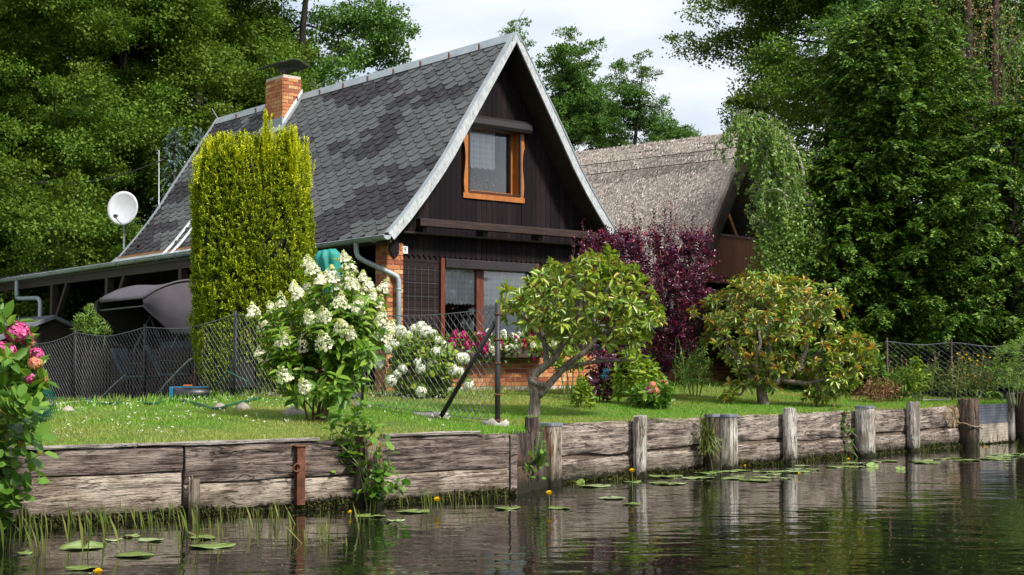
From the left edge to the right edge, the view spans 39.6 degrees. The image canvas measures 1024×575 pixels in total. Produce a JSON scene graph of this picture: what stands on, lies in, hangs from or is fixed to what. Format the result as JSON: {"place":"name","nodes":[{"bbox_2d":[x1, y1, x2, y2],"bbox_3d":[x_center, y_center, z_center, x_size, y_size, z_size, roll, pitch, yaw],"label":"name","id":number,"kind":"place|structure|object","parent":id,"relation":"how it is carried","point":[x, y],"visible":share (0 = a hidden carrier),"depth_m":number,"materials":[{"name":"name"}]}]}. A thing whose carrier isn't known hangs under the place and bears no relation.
{"place":"outdoors","nodes":[
{"label":"outdoors","id":0,"kind":"place"},
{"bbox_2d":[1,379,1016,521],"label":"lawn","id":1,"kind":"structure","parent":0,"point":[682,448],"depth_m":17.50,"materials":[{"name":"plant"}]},
{"bbox_2d":[0,384,58,529],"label":"alder sprout","id":2,"kind":"object","parent":1,"relation":"on","point":[13,405],"visible":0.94,"depth_m":11.69,"materials":[{"name":"green plant"}]},
{"bbox_2d":[0,299,59,438],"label":"pink hydrangea","id":3,"kind":"object","parent":1,"relation":"on","point":[19,354],"visible":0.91,"depth_m":13.21,"materials":[{"name":"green plant"}]},
{"bbox_2d":[22,385,56,422],"bbox_3d":[-5.250,1.267,15.543,0.470,0.470,0.326,0,-3,0],"label":"wire coil","id":4,"kind":"object","parent":1,"relation":"on","point":[46,392],"visible":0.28,"depth_m":15.54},
{"bbox_2d":[0,49,102,321],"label":"alder tree","id":5,"kind":"object","parent":1,"relation":"on","point":[14,94],"visible":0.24,"depth_m":38.63,"materials":[{"name":"green plant"}]},
{"bbox_2d":[0,315,128,395],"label":"garden shed","id":6,"kind":"structure","parent":1,"relation":"on","point":[49,330],"depth_m":32.67,"materials":[{"name":"grey wood"}]},
{"bbox_2d":[0,0,139,326],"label":"alder tree","id":7,"kind":"object","parent":1,"relation":"on","point":[39,213],"visible":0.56,"depth_m":35.55,"materials":[{"name":"green plant"}]},
{"bbox_2d":[0,100,142,339],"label":"alder tree","id":8,"kind":"object","parent":1,"relation":"on","point":[117,251],"visible":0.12,"depth_m":38.87,"materials":[{"name":"green plant"}]},
{"bbox_2d":[71,303,113,392],"bbox_3d":[-8.392,1.293,28.472,0.916,1.985,1.020,0,-3,0],"label":"garden shrub","id":9,"kind":"object","parent":1,"relation":"on","point":[84,318],"visible":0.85,"depth_m":28.37,"materials":[{"name":"green plant"}]},
{"bbox_2d":[0,0,193,340],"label":"alder tree","id":10,"kind":"object","parent":1,"relation":"on","point":[112,30],"visible":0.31,"depth_m":38.23,"materials":[{"name":"green plant"}]},
{"bbox_2d":[0,250,201,391],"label":"carport","id":11,"kind":"object","parent":1,"relation":"on","point":[109,275],"visible":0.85,"depth_m":31.13,"materials":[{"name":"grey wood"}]},
{"bbox_2d":[0,1,244,275],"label":"alder tree","id":12,"kind":"object","parent":1,"relation":"on","point":[99,59],"visible":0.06,"depth_m":44.31,"materials":[{"name":"green plant"}]},
{"bbox_2d":[0,0,258,306],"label":"alder tree","id":13,"kind":"object","parent":1,"relation":"on","point":[196,78],"visible":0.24,"depth_m":40.95,"materials":[{"name":"green plant"}]},
{"bbox_2d":[110,348,161,400],"bbox_3d":[-6.659,1.543,25.180,0.776,0.926,0.567,-1,-3,13],"label":"garden chair","id":14,"kind":"object","parent":1,"relation":"on","point":[115,353],"visible":0.75,"depth_m":25.10,"materials":[{"name":"metal"}]},
{"bbox_2d":[90,279,199,397],"bbox_3d":[-6.470,0.987,26.735,2.200,2.197,2.199,3,-4,-39],"label":"garden swing","id":15,"kind":"object","parent":1,"relation":"on","point":[135,307],"visible":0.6,"depth_m":26.28,"materials":[{"name":"grey fabric"}]},
{"bbox_2d":[144,345,191,397],"bbox_3d":[-5.855,1.450,24.235,0.775,0.926,0.567,1,-3,-10],"label":"garden chair","id":16,"kind":"object","parent":1,"relation":"on","point":[148,349],"visible":0.7,"depth_m":23.98,"materials":[{"name":"metal"}]},
{"bbox_2d":[75,397,260,409],"bbox_3d":[-5.616,1.681,20.852,2.278,0.176,7.803,3,-4,-44],"label":"garden hose","id":17,"kind":"object","parent":1,"relation":"on","point":[215,408],"visible":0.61,"depth_m":18.72,"materials":[{"name":"rubber"}]},
{"bbox_2d":[153,127,188,206],"bbox_3d":[-8.615,-0.545,36.439,1.550,7.230,1.746,-2,-4,29],"label":"blue spruce","id":18,"kind":"object","parent":1,"relation":"on","point":[174,158],"visible":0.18,"depth_m":36.51,"materials":[{"name":"green plant"}]},
{"bbox_2d":[156,358,193,397],"bbox_3d":[-5.683,1.580,23.815,1.194,0.791,0.174,-2,-4,30],"label":"pole","id":19,"kind":"object","parent":1,"relation":"on","point":[173,376],"visible":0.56,"depth_m":23.76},
{"bbox_2d":[2,0,358,269],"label":"alder tree","id":20,"kind":"object","parent":1,"relation":"on","point":[240,29],"visible":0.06,"depth_m":45.52,"materials":[{"name":"green plant"}]},
{"bbox_2d":[77,347,287,399],"bbox_3d":[-6.036,1.670,25.424,0.120,1.210,7.755,3,-4,-41],"label":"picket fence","id":21,"kind":"object","parent":1,"relation":"on","point":[113,373],"visible":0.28,"depth_m":26.56,"materials":[{"name":"grey wood"}]},
{"bbox_2d":[169,385,211,399],"bbox_3d":[-5.084,1.666,22.555,0.644,0.256,0.880,1,-3,-10],"label":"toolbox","id":22,"kind":"object","parent":1,"relation":"on","point":[194,391],"visible":0.78,"depth_m":22.16,"materials":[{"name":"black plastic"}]},
{"bbox_2d":[53,0,331,257],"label":"alder tree","id":23,"kind":"object","parent":1,"relation":"on","point":[264,43],"visible":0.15,"depth_m":43.47,"materials":[{"name":"green plant"}]},
{"bbox_2d":[187,126,204,158],"bbox_3d":[-8.393,-0.585,37.648,1.746,7.422,1.550,-1,-3,10],"label":"blue spruce","id":24,"kind":"object","parent":1,"relation":"on","point":[199,137],"visible":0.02,"depth_m":37.68,"materials":[{"name":"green plant"}]},
{"bbox_2d":[153,0,328,176],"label":"alder tree","id":25,"kind":"object","parent":1,"relation":"on","point":[295,37],"depth_m":54.65,"materials":[{"name":"green plant"}]},
{"bbox_2d":[53,389,449,436],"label":"clover flowers","id":26,"kind":"object","parent":1,"relation":"on","point":[128,416],"visible":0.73,"depth_m":16.86,"materials":[{"name":"white plant"}]},
{"bbox_2d":[186,108,317,397],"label":"yew column","id":27,"kind":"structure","parent":1,"relation":"on","point":[252,211],"depth_m":22.72,"materials":[{"name":"plant"}]},
{"bbox_2d":[2,431,516,525],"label":"retaining wall","id":28,"kind":"structure","parent":1,"relation":"on","point":[461,459],"depth_m":13.19,"materials":[{"name":"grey wood"}]},
{"bbox_2d":[292,445,308,504],"bbox_3d":[-2.021,1.778,13.477,0.174,0.564,0.108,2,-4,-35],"label":"iron mooring post","id":29,"kind":"object","parent":28,"relation":"attached to","point":[299,474],"visible":1,"depth_m":13.46,"materials":[{"name":"metal"}]},
{"bbox_2d":[33,303,500,422],"bbox_3d":[-4.800,1.319,22.464,0.080,1.850,14.769,3,-4,-39],"label":"wire fence","id":30,"kind":"object","parent":1,"relation":"on","point":[495,324],"visible":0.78,"depth_m":21.66,"materials":[{"name":"metal"}]},
{"bbox_2d":[282,406,304,415],"bbox_3d":[-2.638,1.534,17.137,0.254,0.206,0.234,-2,-4,29],"label":"stone","id":31,"kind":"object","parent":1,"relation":"on","point":[292,410],"visible":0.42,"depth_m":17.07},
{"bbox_2d":[166,0,424,166],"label":"oak tree","id":32,"kind":"object","parent":1,"relation":"on","point":[383,25],"visible":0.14,"depth_m":47.51,"materials":[{"name":"green plant"}]},
{"bbox_2d":[246,249,395,421],"bbox_3d":[-2.219,0.609,16.483,1.716,2.094,1.276,0,-3,0],"label":"panicle hydrangea","id":33,"kind":"object","parent":1,"relation":"on","point":[347,335],"visible":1,"depth_m":16.29,"materials":[{"name":"white plant"}]},
{"bbox_2d":[314,249,360,398],"bbox_3d":[-2.538,0.578,20.901,0.742,2.303,0.478,0,-3,0],"label":"parasol","id":34,"kind":"object","parent":1,"relation":"on","point":[324,260],"visible":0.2,"depth_m":20.86,"materials":[{"name":"teal fabric"}]},
{"bbox_2d":[317,393,387,506],"bbox_3d":[-1.553,1.574,13.818,0.702,1.113,0.274,0,-3,0],"label":"alder sprout","id":35,"kind":"object","parent":1,"relation":"on","point":[353,427],"visible":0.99,"depth_m":13.81,"materials":[{"name":"green plant"}]},
{"bbox_2d":[111,9,625,391],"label":"weekend house","id":36,"kind":"structure","parent":1,"relation":"on","point":[454,181],"depth_m":26.57,"materials":[{"name":"brown"}]},
{"bbox_2d":[107,191,137,248],"bbox_3d":[-8.841,-1.556,32.360,0.600,1.318,0.624,2,-4,-29],"label":"satellite dish","id":37,"kind":"object","parent":36,"relation":"attached to","point":[122,207],"visible":1,"depth_m":32.51,"materials":[{"name":"white plastic"}]},
{"bbox_2d":[158,169,158,203],"bbox_3d":[-8.961,-0.269,36.072,0.102,6.484,0.025,0,-3,0],"label":"thin mast","id":38,"kind":"object","parent":36,"relation":"attached to","point":[158,186],"visible":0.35,"depth_m":36.19,"materials":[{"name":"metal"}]},
{"bbox_2d":[30,159,164,183],"bbox_3d":[-10.470,-2.948,35.972,3.303,0.707,0.026,0,-3,-9],"label":"overhead cable","id":39,"kind":"object","parent":38,"relation":"attached to","point":[105,178],"visible":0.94,"depth_m":36.00,"materials":[{"name":"black paint"}]},
{"bbox_2d":[162,218,191,253],"bbox_3d":[-7.126,-1.388,31.364,1.367,1.654,0.458,3,-4,-42],"label":"roof ladder","id":40,"kind":"object","parent":36,"relation":"on","point":[180,240],"visible":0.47,"depth_m":31.18,"materials":[{"name":"metal"}]},
{"bbox_2d":[438,258,538,348],"bbox_3d":[-0.654,0.372,26.365,2.340,1.680,0.960,3,-4,-39],"label":"window","id":41,"kind":"structure","parent":36,"relation":"in","point":[464,285],"depth_m":26.09,"materials":[{"name":"red wood"}]},
{"bbox_2d":[461,115,532,202],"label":"window","id":42,"kind":"structure","parent":36,"relation":"in","point":[492,149],"depth_m":26.48,"materials":[{"name":"orange wood"}]},
{"bbox_2d":[442,328,554,364],"bbox_3d":[-0.268,1.081,25.832,2.443,0.674,0.624,3,-4,-39],"label":"flower box","id":43,"kind":"object","parent":36,"relation":"attached to","point":[515,351],"visible":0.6,"depth_m":25.75,"materials":[{"name":"plant"}]},
{"bbox_2d":[374,321,473,398],"bbox_3d":[-1.369,1.163,22.161,1.573,1.289,1.229,0,-3,0],"label":"snowball hydrangea","id":44,"kind":"object","parent":1,"relation":"on","point":[428,364],"visible":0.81,"depth_m":21.89,"materials":[{"name":"white plant"}]},
{"bbox_2d":[414,411,448,417],"bbox_3d":[-1.018,1.681,17.788,0.452,0.276,0.426,0,-3,0],"label":"concrete footing","id":45,"kind":"object","parent":1,"relation":"on","point":[434,413],"visible":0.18,"depth_m":17.61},
{"bbox_2d":[481,418,508,426],"bbox_3d":[-0.202,1.675,16.749,0.335,0.295,0.332,0,-3,0],"label":"concrete footing","id":46,"kind":"object","parent":1,"relation":"on","point":[492,421],"visible":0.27,"depth_m":16.62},
{"bbox_2d":[0,293,1004,393],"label":"undergrowth","id":47,"kind":"object","parent":1,"relation":"on","point":[121,339],"visible":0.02,"depth_m":33.44,"materials":[{"name":"green plant"}]},
{"bbox_2d":[9,439,1016,528],"bbox_3d":[3.276,2.389,19.111,1.156,0.192,21.817,-3,-4,44],"label":"moss","id":48,"kind":"object","parent":1,"relation":"on","point":[318,504],"visible":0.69,"depth_m":13.77,"materials":[{"name":"plant"}]},
{"bbox_2d":[498,18,538,73],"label":"oak tree","id":49,"kind":"object","parent":1,"relation":"on","point":[507,30],"depth_m":58.14,"materials":[{"name":"green plant"}]},
{"bbox_2d":[525,432,549,479],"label":"fern","id":50,"kind":"object","parent":1,"relation":"on","point":[542,452],"visible":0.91,"depth_m":15.58,"materials":[{"name":"plant"}]},
{"bbox_2d":[526,335,585,397],"bbox_3d":[0.723,1.292,23.350,0.960,1.145,0.767,2,-4,-31],"label":"panicle hydrangea","id":51,"kind":"object","parent":1,"relation":"on","point":[560,361],"visible":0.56,"depth_m":23.34,"materials":[{"name":"green plant"}]},
{"bbox_2d":[365,129,787,384],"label":"thatched house","id":52,"kind":"structure","parent":1,"relation":"on","point":[689,178],"depth_m":32.98,"materials":[{"name":"plant"}]},
{"bbox_2d":[494,243,667,416],"bbox_3d":[0.932,0.645,19.200,2.338,2.470,1.953,0,-3,0],"label":"rhododendron","id":53,"kind":"object","parent":1,"relation":"on","point":[617,290],"visible":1,"depth_m":18.94,"materials":[{"name":"green plant"}]},
{"bbox_2d":[533,23,632,151],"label":"oak tree","id":54,"kind":"object","parent":1,"relation":"on","point":[578,111],"visible":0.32,"depth_m":47.68,"materials":[{"name":"green plant"}]},
{"bbox_2d":[569,375,596,407],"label":"garden shrub","id":55,"kind":"object","parent":1,"relation":"on","point":[582,384],"visible":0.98,"depth_m":20.82,"materials":[{"name":"green plant"}]},
{"bbox_2d":[585,343,620,401],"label":"hydrangea","id":56,"kind":"object","parent":1,"relation":"on","point":[594,378],"visible":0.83,"depth_m":22.48,"materials":[{"name":"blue plant"}]},
{"bbox_2d":[577,48,678,148],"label":"oak tree","id":57,"kind":"object","parent":1,"relation":"on","point":[630,93],"visible":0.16,"depth_m":54.30,"materials":[{"name":"green plant"}]},
{"bbox_2d":[608,345,667,404],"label":"hydrangea","id":58,"kind":"object","parent":1,"relation":"on","point":[634,375],"visible":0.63,"depth_m":22.23,"materials":[{"name":"green plant"}]},
{"bbox_2d":[569,200,726,380],"bbox_3d":[2.321,0.252,24.365,2.756,3.498,2.307,0,-3,0],"label":"purple plum","id":59,"kind":"object","parent":1,"relation":"on","point":[630,245],"visible":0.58,"depth_m":24.00,"materials":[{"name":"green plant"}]},
{"bbox_2d":[623,375,674,409],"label":"hydrangea","id":60,"kind":"object","parent":1,"relation":"on","point":[655,393],"visible":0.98,"depth_m":21.45,"materials":[{"name":"green plant"}]},
{"bbox_2d":[626,111,702,143],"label":"oak tree","id":61,"kind":"object","parent":1,"relation":"on","point":[682,131],"visible":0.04,"depth_m":57.62,"materials":[{"name":"green plant"}]},
{"bbox_2d":[671,339,697,393],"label":"tall weed","id":62,"kind":"object","parent":1,"relation":"on","point":[685,371],"visible":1,"depth_m":23.57,"materials":[{"name":"green plant"}]},
{"bbox_2d":[675,344,718,396],"bbox_3d":[3.235,1.483,24.989,0.806,0.975,1.226,0,-3,0],"label":"juniper","id":63,"kind":"object","parent":1,"relation":"on","point":[699,360],"visible":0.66,"depth_m":24.93,"materials":[{"name":"green plant"}]},
{"bbox_2d":[712,102,830,391],"bbox_3d":[5.281,-0.727,28.707,2.465,6.047,1.748,0,-3,0],"label":"birch tree","id":64,"kind":"object","parent":1,"relation":"on","point":[784,231],"visible":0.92,"depth_m":28.50,"materials":[{"name":"green plant"}]},
{"bbox_2d":[685,269,880,407],"bbox_3d":[4.515,0.876,23.514,3.307,2.402,2.316,0,-3,0],"label":"rhododendron","id":65,"kind":"object","parent":1,"relation":"on","point":[764,380],"visible":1,"depth_m":23.23,"materials":[{"name":"green plant"}]},
{"bbox_2d":[562,404,1016,480],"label":"retaining wall","id":66,"kind":"structure","parent":1,"relation":"on","point":[611,437],"depth_m":19.46,"materials":[{"name":"brown wood"}]},
{"bbox_2d":[685,409,726,461],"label":"grass tuft","id":67,"kind":"object","parent":66,"relation":"hanging from","point":[707,442],"visible":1,"depth_m":18.52,"materials":[{"name":"plant"}]},
{"bbox_2d":[944,403,960,429],"bbox_3d":[7.420,2.187,23.922,0.296,0.481,0.233,-1,-3,17],"label":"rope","id":68,"kind":"object","parent":66,"relation":"hanging from","point":[953,411],"visible":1,"depth_m":23.94,"materials":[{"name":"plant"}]},
{"bbox_2d":[979,403,1007,443],"bbox_3d":[8.502,2.525,25.304,0.061,0.900,1.423,-3,-4,42],"label":"perforated sheet","id":69,"kind":"object","parent":66,"relation":"attached to","point":[994,419],"visible":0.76,"depth_m":25.37,"materials":[{"name":"metal"}]},
{"bbox_2d":[659,0,961,282],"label":"alder tree","id":70,"kind":"object","parent":1,"relation":"on","point":[726,38],"visible":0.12,"depth_m":46.16,"materials":[{"name":"green plant"}]},
{"bbox_2d":[750,140,925,394],"bbox_3d":[6.819,-0.296,29.038,3.242,5.458,3.391,2,-4,-31],"label":"conifer tree","id":71,"kind":"object","parent":1,"relation":"on","point":[845,276],"visible":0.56,"depth_m":28.61,"materials":[{"name":"green plant"}]},
{"bbox_2d":[827,404,856,456],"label":"climbing plant","id":72,"kind":"object","parent":1,"relation":"on","point":[847,427],"visible":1,"depth_m":21.46,"materials":[{"name":"green plant"}]},
{"bbox_2d":[682,0,1023,276],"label":"alder tree","id":73,"kind":"object","parent":1,"relation":"on","point":[786,10],"visible":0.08,"depth_m":41.46,"materials":[{"name":"green plant"}]},
{"bbox_2d":[847,372,909,402],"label":"dead fern","id":74,"kind":"object","parent":1,"relation":"on","point":[875,391],"visible":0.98,"depth_m":25.28,"materials":[{"name":"plant"}]},
{"bbox_2d":[751,0,1023,400],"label":"conifer tree","id":75,"kind":"object","parent":1,"relation":"on","point":[874,85],"visible":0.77,"depth_m":29.03,"materials":[{"name":"green plant"}]},
{"bbox_2d":[878,365,918,400],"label":"weed","id":76,"kind":"object","parent":1,"relation":"on","point":[895,378],"visible":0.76,"depth_m":26.06,"materials":[{"name":"green plant"}]},
{"bbox_2d":[804,0,1023,322],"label":"oak tree","id":77,"kind":"object","parent":1,"relation":"on","point":[861,5],"visible":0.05,"depth_m":37.61,"materials":[{"name":"green plant"}]},
{"bbox_2d":[906,354,931,401],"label":"weed","id":78,"kind":"object","parent":1,"relation":"on","point":[917,384],"visible":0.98,"depth_m":26.12,"materials":[{"name":"green plant"}]},
{"bbox_2d":[863,349,990,396],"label":"wild grass","id":79,"kind":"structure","parent":1,"relation":"on","point":[948,374],"depth_m":26.58,"materials":[{"name":"plant"}]},
{"bbox_2d":[884,338,1023,399],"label":"wire fence","id":80,"kind":"object","parent":1,"relation":"on","point":[952,354],"visible":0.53,"depth_m":27.16,"materials":[{"name":"grey metal"}]},
{"bbox_2d":[904,0,1023,276],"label":"alder tree","id":81,"kind":"object","parent":1,"relation":"on","point":[1019,20],"visible":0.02,"depth_m":40.88,"materials":[{"name":"green plant"}]},
{"bbox_2d":[910,0,1023,227],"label":"birch tree","id":82,"kind":"object","parent":1,"relation":"on","point":[996,63],"visible":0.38,"depth_m":34.24,"materials":[{"name":"green plant"}]},
{"bbox_2d":[920,102,1023,397],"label":"conifer tree","id":83,"kind":"object","parent":1,"relation":"on","point":[1012,121],"visible":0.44,"depth_m":29.38,"materials":[{"name":"green plant"}]},
{"bbox_2d":[956,352,1003,389],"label":"yellow wildflower","id":84,"kind":"object","parent":1,"relation":"on","point":[973,384],"visible":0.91,"depth_m":25.52,"materials":[{"name":"green plant"}]},
{"bbox_2d":[984,331,1023,407],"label":"garden shrub","id":85,"kind":"object","parent":1,"relation":"on","point":[1008,370],"visible":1,"depth_m":24.79,"materials":[{"name":"green plant"}]},
{"bbox_2d":[0,441,1023,574],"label":"water","id":86,"kind":"structure","parent":0,"point":[958,517],"depth_m":11.65,"materials":[{"name":"black liquid"}]},
{"bbox_2d":[59,540,103,548],"bbox_3d":[-3.223,1.927,10.640,0.318,0.044,0.258,1,-3,-21],"label":"lily pad","id":87,"kind":"object","parent":86,"relation":"on","point":[78,544],"visible":0.96,"depth_m":10.68,"materials":[{"name":"plant"}]},
{"bbox_2d":[65,565,98,569],"bbox_3d":[-2.886,1.878,9.547,0.214,0.018,0.180,1,-3,-12],"label":"lily pad","id":88,"kind":"object","parent":86,"relation":"on","point":[78,567],"visible":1,"depth_m":9.54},
{"bbox_2d":[114,551,153,556],"bbox_3d":[-2.708,1.916,10.213,0.278,0.018,0.236,0,-3,-3],"label":"lily pad","id":89,"kind":"object","parent":86,"relation":"on","point":[134,553],"visible":1,"depth_m":10.22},
{"bbox_2d":[188,475,199,517],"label":"mooring post","id":90,"kind":"object","parent":86,"relation":"in","point":[194,494],"visible":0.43,"depth_m":12.78,"materials":[{"name":"wood"}]},
{"bbox_2d":[189,542,235,548],"bbox_3d":[-2.257,1.944,10.728,0.349,0.018,0.285,1,-3,-16],"label":"lily pad","id":91,"kind":"object","parent":86,"relation":"on","point":[213,545],"visible":1,"depth_m":10.72,"materials":[{"name":"plant"}]},
{"bbox_2d":[354,435,363,506],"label":"mooring post","id":92,"kind":"object","parent":86,"relation":"in","point":[359,502],"visible":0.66,"depth_m":13.82,"materials":[{"name":"wood"}]},
{"bbox_2d":[364,439,382,506],"bbox_3d":[-1.376,2.003,13.931,0.181,1.066,0.198,-3,-4,42],"label":"mooring post","id":93,"kind":"object","parent":86,"relation":"in","point":[370,457],"visible":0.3,"depth_m":13.85,"materials":[{"name":"wood"}]},
{"bbox_2d":[352,434,410,507],"bbox_3d":[-1.256,1.778,13.687,0.460,0.730,0.349,-2,-4,26],"label":"waterside herb","id":94,"kind":"object","parent":86,"relation":"on","point":[377,476],"visible":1,"depth_m":13.67,"materials":[{"name":"green plant"}]},
{"bbox_2d":[0,432,1017,555],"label":"reeds","id":95,"kind":"object","parent":86,"relation":"in","point":[195,521],"visible":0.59,"depth_m":11.74,"materials":[{"name":"plant"}]},
{"bbox_2d":[509,427,547,494],"bbox_3d":[0.226,2.011,15.724,0.127,0.922,1.443,-1,-3,19],"label":"plank stub","id":96,"kind":"object","parent":86,"relation":"in","point":[524,477],"visible":0.41,"depth_m":15.43,"materials":[{"name":"wood"}]},
{"bbox_2d":[525,416,539,490],"bbox_3d":[0.219,2.024,15.662,0.142,1.217,0.143,-3,-4,42],"label":"mooring post","id":97,"kind":"object","parent":86,"relation":"in","point":[532,424],"visible":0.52,"depth_m":15.62,"materials":[{"name":"wood"}]},
{"bbox_2d":[539,422,562,486],"bbox_3d":[0.430,2.104,16.206,0.245,1.119,0.245,-3,-4,42],"label":"mooring post","id":98,"kind":"object","parent":86,"relation":"in","point":[554,443],"visible":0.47,"depth_m":16.11,"materials":[{"name":"wood"}]},
{"bbox_2d":[633,415,646,477],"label":"mooring post","id":99,"kind":"object","parent":86,"relation":"in","point":[640,444],"visible":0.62,"depth_m":17.49,"materials":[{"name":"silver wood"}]},
{"bbox_2d":[704,414,719,470],"bbox_3d":[2.638,2.238,18.734,0.191,1.136,0.201,-3,-4,42],"label":"mooring post","id":100,"kind":"object","parent":86,"relation":"in","point":[715,464],"visible":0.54,"depth_m":18.67,"materials":[{"name":"wood"}]},
{"bbox_2d":[720,414,737,469],"bbox_3d":[2.865,2.249,18.891,0.263,1.130,0.272,-3,-4,42],"label":"mooring post","id":101,"kind":"object","parent":86,"relation":"in","point":[729,435],"visible":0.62,"depth_m":18.79,"materials":[{"name":"grey wood"}]},
{"bbox_2d":[783,407,796,463],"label":"mooring post","id":102,"kind":"object","parent":86,"relation":"in","point":[789,434],"visible":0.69,"depth_m":20.06,"materials":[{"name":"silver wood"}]},
{"bbox_2d":[854,406,875,456],"bbox_3d":[5.383,2.387,21.649,0.276,1.166,0.288,-3,-4,42],"label":"mooring post","id":103,"kind":"object","parent":86,"relation":"in","point":[865,428],"visible":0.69,"depth_m":21.55,"materials":[{"name":"grey wood"}]},
{"bbox_2d":[906,402,919,451],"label":"mooring post","id":104,"kind":"object","parent":86,"relation":"in","point":[913,421],"visible":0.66,"depth_m":22.85,"materials":[{"name":"grey wood"}]},
{"bbox_2d":[958,398,979,446],"bbox_3d":[7.842,2.516,24.403,0.331,1.218,0.336,-3,-4,42],"label":"mooring post","id":105,"kind":"object","parent":86,"relation":"in","point":[969,415],"visible":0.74,"depth_m":24.28,"materials":[{"name":"wood"}]},
{"bbox_2d":[1006,392,1014,441],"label":"mooring post","id":106,"kind":"object","parent":86,"relation":"in","point":[1011,424],"visible":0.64,"depth_m":25.82,"materials":[{"name":"grey wood"}]},
{"bbox_2d":[1016,392,1023,441],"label":"mooring post","id":107,"kind":"object","parent":86,"relation":"in","point":[1020,424],"visible":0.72,"depth_m":25.99,"materials":[{"name":"wood"}]},
{"bbox_2d":[82,0,1016,222],"label":"sky","id":108,"kind":"structure","parent":0,"point":[629,28],"materials":[{"name":"white"}]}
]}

